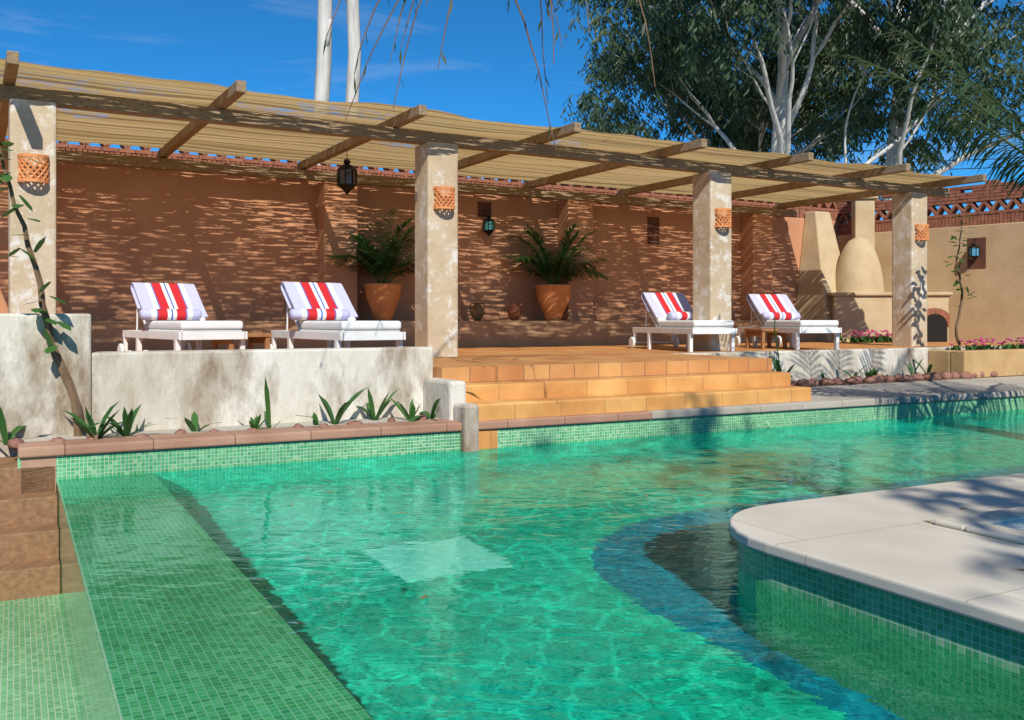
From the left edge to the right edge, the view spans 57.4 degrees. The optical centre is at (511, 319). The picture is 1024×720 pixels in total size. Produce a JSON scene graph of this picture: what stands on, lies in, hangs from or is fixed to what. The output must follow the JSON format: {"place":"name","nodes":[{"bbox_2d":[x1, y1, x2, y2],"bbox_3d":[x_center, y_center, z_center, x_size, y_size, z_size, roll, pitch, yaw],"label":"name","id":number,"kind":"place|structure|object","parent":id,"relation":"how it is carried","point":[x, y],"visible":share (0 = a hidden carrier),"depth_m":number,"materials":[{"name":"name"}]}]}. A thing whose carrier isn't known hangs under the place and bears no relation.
{"place":"outdoors","nodes":[
{"label":"outdoors","id":0,"kind":"place"},
{"bbox_2d":[57,483,121,719],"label":"pool wall edge","id":1,"kind":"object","parent":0,"point":[96,694],"depth_m":4.21,"materials":[{"name":"green tile"}]},
{"bbox_2d":[0,138,840,320],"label":"back wall","id":2,"kind":"structure","parent":0,"point":[235,248],"depth_m":14.56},
{"bbox_2d":[478,202,658,243],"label":"wall niches","id":3,"kind":"object","parent":2,"relation":"attached to","point":[652,230],"visible":1,"depth_m":17.96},
{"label":"wall lantern bracket","id":4,"kind":"object","parent":2,"relation":"attached to","visible":0},
{"bbox_2d":[483,212,494,235],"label":"wall lantern","id":5,"kind":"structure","parent":4,"relation":"hanging from","point":[488,225],"depth_m":15.96,"materials":[{"name":"teal metal"}]},
{"bbox_2d":[424,378,478,451],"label":"low wall","id":6,"kind":"structure","parent":0,"point":[453,404],"depth_m":8.38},
{"bbox_2d":[0,0,1023,219],"label":"sky","id":7,"kind":"structure","parent":0,"point":[490,73],"materials":[{"name":"blue"}]},
{"bbox_2d":[323,0,716,149],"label":"hanging branches","id":8,"kind":"object","parent":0,"point":[550,2],"visible":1,"depth_m":7.06,"materials":[{"name":"green plant"}]},
{"bbox_2d":[17,376,1023,457],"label":"pool coping","id":9,"kind":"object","parent":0,"point":[834,391],"depth_m":11.95,"materials":[{"name":"stone"}]},
{"bbox_2d":[0,141,83,436],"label":"vine","id":10,"kind":"object","parent":9,"relation":"on","point":[78,430],"depth_m":7.18,"materials":[{"name":"green plant"}]},
{"bbox_2d":[0,313,432,456],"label":"retaining wall","id":11,"kind":"structure","parent":9,"relation":"on","point":[174,388],"depth_m":7.80,"materials":[{"name":"white paint"}]},
{"bbox_2d":[0,353,938,444],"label":"bed plants","id":12,"kind":"object","parent":9,"relation":"on","point":[89,429],"visible":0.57,"depth_m":7.73,"materials":[{"name":"green plant"}]},
{"bbox_2d":[7,371,1023,449],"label":"border rocks","id":13,"kind":"object","parent":9,"relation":"on","point":[14,443],"visible":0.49,"depth_m":12.96,"materials":[{"name":"brown stone"}]},
{"bbox_2d":[466,371,810,448],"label":"steps","id":14,"kind":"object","parent":9,"relation":"on","point":[505,400],"visible":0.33,"depth_m":9.30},
{"bbox_2d":[675,346,1001,381],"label":"retaining wall","id":15,"kind":"structure","parent":9,"relation":"on","point":[827,363],"depth_m":13.87,"materials":[{"name":"white paint"}]},
{"bbox_2d":[796,375,1018,386],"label":"border soil","id":16,"kind":"structure","parent":9,"relation":"on","point":[844,383],"depth_m":13.40,"materials":[{"name":"brown soil"}]},
{"bbox_2d":[771,317,781,362],"bbox_3d":[3.716,0.429,13.040,0.274,0.918,0.260,0,0,44],"label":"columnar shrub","id":17,"kind":"object","parent":16,"relation":"on","point":[776,339],"visible":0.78,"depth_m":13.05,"materials":[{"name":"green plant"}]},
{"bbox_2d":[929,349,1023,377],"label":"planter wall","id":18,"kind":"structure","parent":9,"relation":"on","point":[1004,362],"depth_m":14.61,"materials":[{"name":"beige paint"}]},
{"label":"planter soil","id":19,"kind":"structure","parent":9,"relation":"on","visible":0},
{"bbox_2d":[839,335,1023,349],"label":"flower foliage","id":20,"kind":"object","parent":19,"relation":"on","point":[869,339],"visible":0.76,"depth_m":15.87,"materials":[{"name":"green plant"}]},
{"bbox_2d":[842,330,1023,345],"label":"pink flowers","id":21,"kind":"object","parent":20,"relation":"on","point":[968,341],"visible":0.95,"depth_m":15.71,"materials":[{"name":"pink plant"}]},
{"bbox_2d":[18,397,1023,483],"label":"waterline tiles","id":22,"kind":"object","parent":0,"point":[109,464],"visible":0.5,"depth_m":8.20,"materials":[{"name":"green tile"}]},
{"bbox_2d":[433,341,1023,382],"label":"terrace floor","id":23,"kind":"structure","parent":0,"point":[488,364],"depth_m":10.59,"materials":[{"name":"tile"}]},
{"bbox_2d":[117,282,247,350],"bbox_3d":[-3.602,0.023,10.146,0.830,0.867,1.965,0,0,-38],"label":"sun lounger","id":24,"kind":"object","parent":23,"relation":"on","point":[176,313],"visible":0.86,"depth_m":10.11,"materials":[{"name":"white fabric"}]},
{"bbox_2d":[212,333,271,349],"bbox_3d":[-2.850,0.301,9.850,0.480,0.310,0.480,0,0,-40],"label":"side table","id":25,"kind":"object","parent":23,"relation":"on","point":[253,338],"visible":0.48,"depth_m":9.80,"materials":[{"name":"brown wood"}]},
{"bbox_2d":[270,282,405,348],"bbox_3d":[-1.917,0.023,9.923,0.852,0.867,1.965,0,0,-34],"label":"sun lounger","id":26,"kind":"object","parent":23,"relation":"on","point":[323,311],"visible":0.89,"depth_m":9.88,"materials":[{"name":"white fabric"}]},
{"bbox_2d":[91,320,820,351],"bbox_3d":[-1.018,0.251,15.409,18.600,0.450,0.777,0,0,-30],"label":"wall bench","id":27,"kind":"object","parent":23,"relation":"on","point":[106,336],"visible":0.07,"depth_m":15.37,"materials":[{"name":"paint"}]},
{"bbox_2d":[324,208,414,320],"bbox_3d":[-1.908,-0.847,14.721,1.927,1.745,1.939,0,0,0],"label":"palm pot","id":28,"kind":"object","parent":27,"relation":"on","point":[383,298],"visible":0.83,"depth_m":14.51,"materials":[{"name":"ceramic"}]},
{"bbox_2d":[469,303,484,320],"bbox_3d":[-0.576,-0.125,15.563,0.250,0.301,0.246,0,0,-40],"label":"vase","id":29,"kind":"object","parent":27,"relation":"on","point":[477,311],"visible":1,"depth_m":15.49,"materials":[{"name":"brown ceramic"}]},
{"bbox_2d":[506,303,521,320],"bbox_3d":[0.039,-0.125,15.918,0.246,0.301,0.250,0,0,-30],"label":"vase","id":30,"kind":"object","parent":27,"relation":"on","point":[514,311],"visible":1,"depth_m":15.85,"materials":[{"name":"red ceramic"}]},
{"bbox_2d":[502,223,612,320],"bbox_3d":[0.739,-0.806,16.462,2.084,1.664,2.318,0,0,0],"label":"potted palm","id":31,"kind":"object","parent":27,"relation":"on","point":[553,298],"visible":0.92,"depth_m":16.09,"materials":[{"name":"ceramic"}]},
{"bbox_2d":[8,98,926,356],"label":"pergola columns","id":32,"kind":"structure","parent":23,"relation":"on","point":[31,126],"depth_m":11.41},
{"bbox_2d":[17,153,48,183],"bbox_3d":[-4.644,-1.464,9.089,0.280,0.270,0.147,0,0,-30],"label":"wall sconce","id":33,"kind":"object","parent":32,"relation":"attached to","point":[45,163],"visible":0.99,"depth_m":9.04,"materials":[{"name":"ceramic"}]},
{"bbox_2d":[433,186,454,209],"bbox_3d":[-0.799,-1.464,11.310,0.280,0.270,0.147,0,0,-30],"label":"wall sconce","id":34,"kind":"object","parent":32,"relation":"attached to","point":[452,198],"visible":1,"depth_m":11.25,"materials":[{"name":"ceramic"}]},
{"bbox_2d":[0,84,948,217],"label":"pergola beams","id":35,"kind":"structure","parent":32,"relation":"on","point":[122,106],"depth_m":12.81,"materials":[{"name":"brown wood"}]},
{"bbox_2d":[0,50,986,208],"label":"pergola rafters","id":36,"kind":"object","parent":35,"relation":"on","point":[231,94],"visible":0.7,"depth_m":13.66,"materials":[{"name":"brown wood"}]},
{"bbox_2d":[337,159,356,194],"bbox_3d":[-2.235,-1.987,12.677,0.258,0.614,0.258,0,0,-23],"label":"hanging lantern","id":37,"kind":"object","parent":36,"relation":"hanging from","point":[346,177],"visible":1,"depth_m":12.59,"materials":[{"name":"grey metal"}]},
{"bbox_2d":[0,58,965,202],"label":"pergola canopy","id":38,"kind":"object","parent":36,"relation":"on","point":[160,133],"visible":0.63,"depth_m":12.63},
{"bbox_2d":[714,208,731,227],"bbox_3d":[3.081,-1.464,13.550,0.280,0.270,0.147,0,0,-30],"label":"wall sconce","id":39,"kind":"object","parent":32,"relation":"attached to","point":[728,213],"visible":1,"depth_m":13.49,"materials":[{"name":"ceramic"}]},
{"bbox_2d":[915,224,928,240],"bbox_3d":[6.935,-1.464,15.774,0.280,0.270,0.147,0,0,-30],"label":"wall sconce","id":40,"kind":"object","parent":32,"relation":"attached to","point":[926,229],"visible":1,"depth_m":15.71,"materials":[{"name":"ceramic"}]},
{"bbox_2d":[291,349,1023,598],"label":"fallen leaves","id":41,"kind":"object","parent":23,"relation":"on","point":[425,596],"visible":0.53,"depth_m":6.15,"materials":[{"name":"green plant"}]},
{"bbox_2d":[629,292,736,351],"bbox_3d":[2.532,0.023,13.914,0.837,0.867,1.965,0,0,-18],"label":"sun lounger","id":42,"kind":"object","parent":23,"relation":"on","point":[672,313],"visible":0.95,"depth_m":13.95,"materials":[{"name":"white fabric"}]},
{"bbox_2d":[744,328,786,348],"bbox_3d":[3.950,0.301,14.550,0.480,0.310,0.480,0,0,-20],"label":"side table","id":43,"kind":"object","parent":23,"relation":"on","point":[755,332],"visible":0.74,"depth_m":14.47,"materials":[{"name":"brown wood"}]},
{"bbox_2d":[735,294,841,349],"bbox_3d":[4.326,0.023,14.775,0.800,0.867,1.965,0,0,-14],"label":"sun lounger","id":44,"kind":"object","parent":23,"relation":"on","point":[766,309],"visible":0.88,"depth_m":14.77,"materials":[{"name":"white fabric"}]},
{"bbox_2d":[795,211,839,341],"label":"buttress wall","id":45,"kind":"structure","parent":23,"relation":"on","point":[820,256],"depth_m":19.68,"materials":[{"name":"paint"}]},
{"bbox_2d":[828,196,952,341],"bbox_3d":[7.878,-1.094,19.520,2.620,3.140,1.420,0,0,8],"label":"fireplace","id":46,"kind":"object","parent":23,"relation":"on","point":[859,312],"depth_m":18.99,"materials":[{"name":"beige paint"}]},
{"bbox_2d":[836,236,883,291],"bbox_3d":[7.250,-1.144,19.578,1.000,1.200,1.000,0,0,0],"label":"dome oven","id":47,"kind":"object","parent":46,"relation":"on","point":[858,268],"depth_m":19.23,"materials":[{"name":"beige paint"}]},
{"bbox_2d":[927,314,946,341],"bbox_3d":[8.480,0.176,18.771,0.480,0.560,0.001,0,0,8],"label":"fireplace opening","id":48,"kind":"object","parent":46,"relation":"in","point":[936,328],"visible":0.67,"depth_m":18.77,"materials":[{"name":"black"}]},
{"bbox_2d":[927,308,949,325],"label":"oven arch bricks","id":49,"kind":"object","parent":46,"relation":"attached to","point":[944,314],"visible":0.68,"depth_m":18.74,"materials":[{"name":"brick"}]},
{"bbox_2d":[577,0,919,222],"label":"eucalyptus tree","id":50,"kind":"object","parent":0,"point":[748,137],"visible":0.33,"depth_m":42.43,"materials":[{"name":"green plant"}]},
{"bbox_2d":[555,0,1023,187],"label":"eucalyptus tree","id":51,"kind":"object","parent":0,"point":[674,55],"visible":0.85,"depth_m":33.69,"materials":[{"name":"green plant"}]},
{"bbox_2d":[804,136,1022,170],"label":"power lines","id":52,"kind":"object","parent":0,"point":[945,160],"visible":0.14,"depth_m":43.53,"materials":[{"name":"black"}]},
{"bbox_2d":[835,180,1023,342],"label":"wall","id":53,"kind":"structure","parent":0,"point":[994,309],"depth_m":18.37,"materials":[{"name":"beige paint"}]},
{"bbox_2d":[968,240,979,260],"bbox_3d":[9.005,-1.336,18.253,0.213,0.416,0.213,0,0,0],"label":"wall lantern","id":54,"kind":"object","parent":53,"relation":"attached to","point":[973,251],"depth_m":18.18,"materials":[{"name":"blue metal"}]},
{"bbox_2d":[967,237,985,268],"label":"niche wall","id":55,"kind":"structure","parent":53,"relation":"attached to","point":[979,261],"depth_m":18.29,"materials":[{"name":"brown paint"}]},
{"bbox_2d":[946,207,976,348],"bbox_3d":[7.098,-0.610,14.746,0.559,2.320,0.310,0,0,0],"label":"climbing plant","id":56,"kind":"object","parent":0,"point":[957,321],"depth_m":14.82,"materials":[{"name":"green plant"}]},
{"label":"pool","id":57,"kind":"structure","parent":0,"visible":0},
{"bbox_2d":[21,457,55,493],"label":"coping end pier","id":58,"kind":"structure","parent":57,"relation":"in","point":[40,462],"depth_m":6.68,"materials":[{"name":"ceramic"}]},
{"bbox_2d":[0,594,81,719],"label":"trough floor","id":59,"kind":"structure","parent":57,"relation":"on","point":[37,679],"depth_m":4.91,"materials":[{"name":"green tile"}]},
{"bbox_2d":[0,456,60,600],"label":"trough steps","id":60,"kind":"structure","parent":59,"relation":"on","point":[30,566],"depth_m":6.32,"materials":[{"name":"brown tile"}]},
{"bbox_2d":[18,411,651,458],"bbox_3d":[-1.137,0.946,8.041,5.500,0.080,0.360,0,0,-28],"label":"coping","id":61,"kind":"object","parent":57,"relation":"on","point":[39,449],"visible":0.84,"depth_m":7.51,"materials":[{"name":"stone"}]},
{"bbox_2d":[58,410,1023,719],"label":"pool water","id":62,"kind":"structure","parent":57,"relation":"in","point":[594,580],"depth_m":4.00,"materials":[{"name":"green liquid"}]},
{"bbox_2d":[649,387,1023,418],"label":"coping","id":63,"kind":"object","parent":57,"relation":"on","point":[853,401],"visible":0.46,"depth_m":10.47,"materials":[{"name":"stone"}]},
{"bbox_2d":[738,543,1023,674],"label":"platform base","id":64,"kind":"object","parent":57,"relation":"on","point":[993,645],"depth_m":3.49,"materials":[{"name":"teal tile"}]},
{"bbox_2d":[729,473,1023,634],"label":"pool deck","id":65,"kind":"structure","parent":64,"relation":"on","point":[892,541],"depth_m":4.01,"materials":[{"name":"white concrete"}]},
{"bbox_2d":[934,506,1023,543],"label":"hot tub rim","id":66,"kind":"object","parent":65,"relation":"on","point":[981,523],"visible":1,"depth_m":4.28,"materials":[{"name":"white concrete"}]},
{"bbox_2d":[994,519,1023,530],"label":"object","id":67,"kind":"object","parent":64,"relation":"on","point":[1017,524],"depth_m":4.29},
{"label":"sandy ground","id":68,"kind":"object","parent":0,"visible":0},
{"bbox_2d":[313,0,331,164],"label":"bare tree trunk","id":69,"kind":"object","parent":68,"relation":"on","point":[322,72],"visible":0.27,"depth_m":29.80,"materials":[{"name":"white plant"}]},
{"bbox_2d":[345,0,360,147],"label":"bare tree trunk","id":70,"kind":"object","parent":68,"relation":"on","point":[353,28],"visible":0.29,"depth_m":30.82,"materials":[{"name":"white plant"}]},
{"bbox_2d":[559,92,661,189],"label":"eucalyptus tree","id":71,"kind":"object","parent":68,"relation":"on","point":[585,108],"visible":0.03,"depth_m":62.02,"materials":[{"name":"green plant"}]},
{"bbox_2d":[809,0,1023,212],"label":"tree","id":72,"kind":"object","parent":68,"relation":"on","point":[959,21],"visible":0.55,"depth_m":33.23,"materials":[{"name":"green plant"}]},
{"bbox_2d":[839,0,1023,205],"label":"fronds","id":73,"kind":"object","parent":68,"relation":"on","point":[999,107],"visible":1,"depth_m":9.18,"materials":[{"name":"green plant"}]}
]}

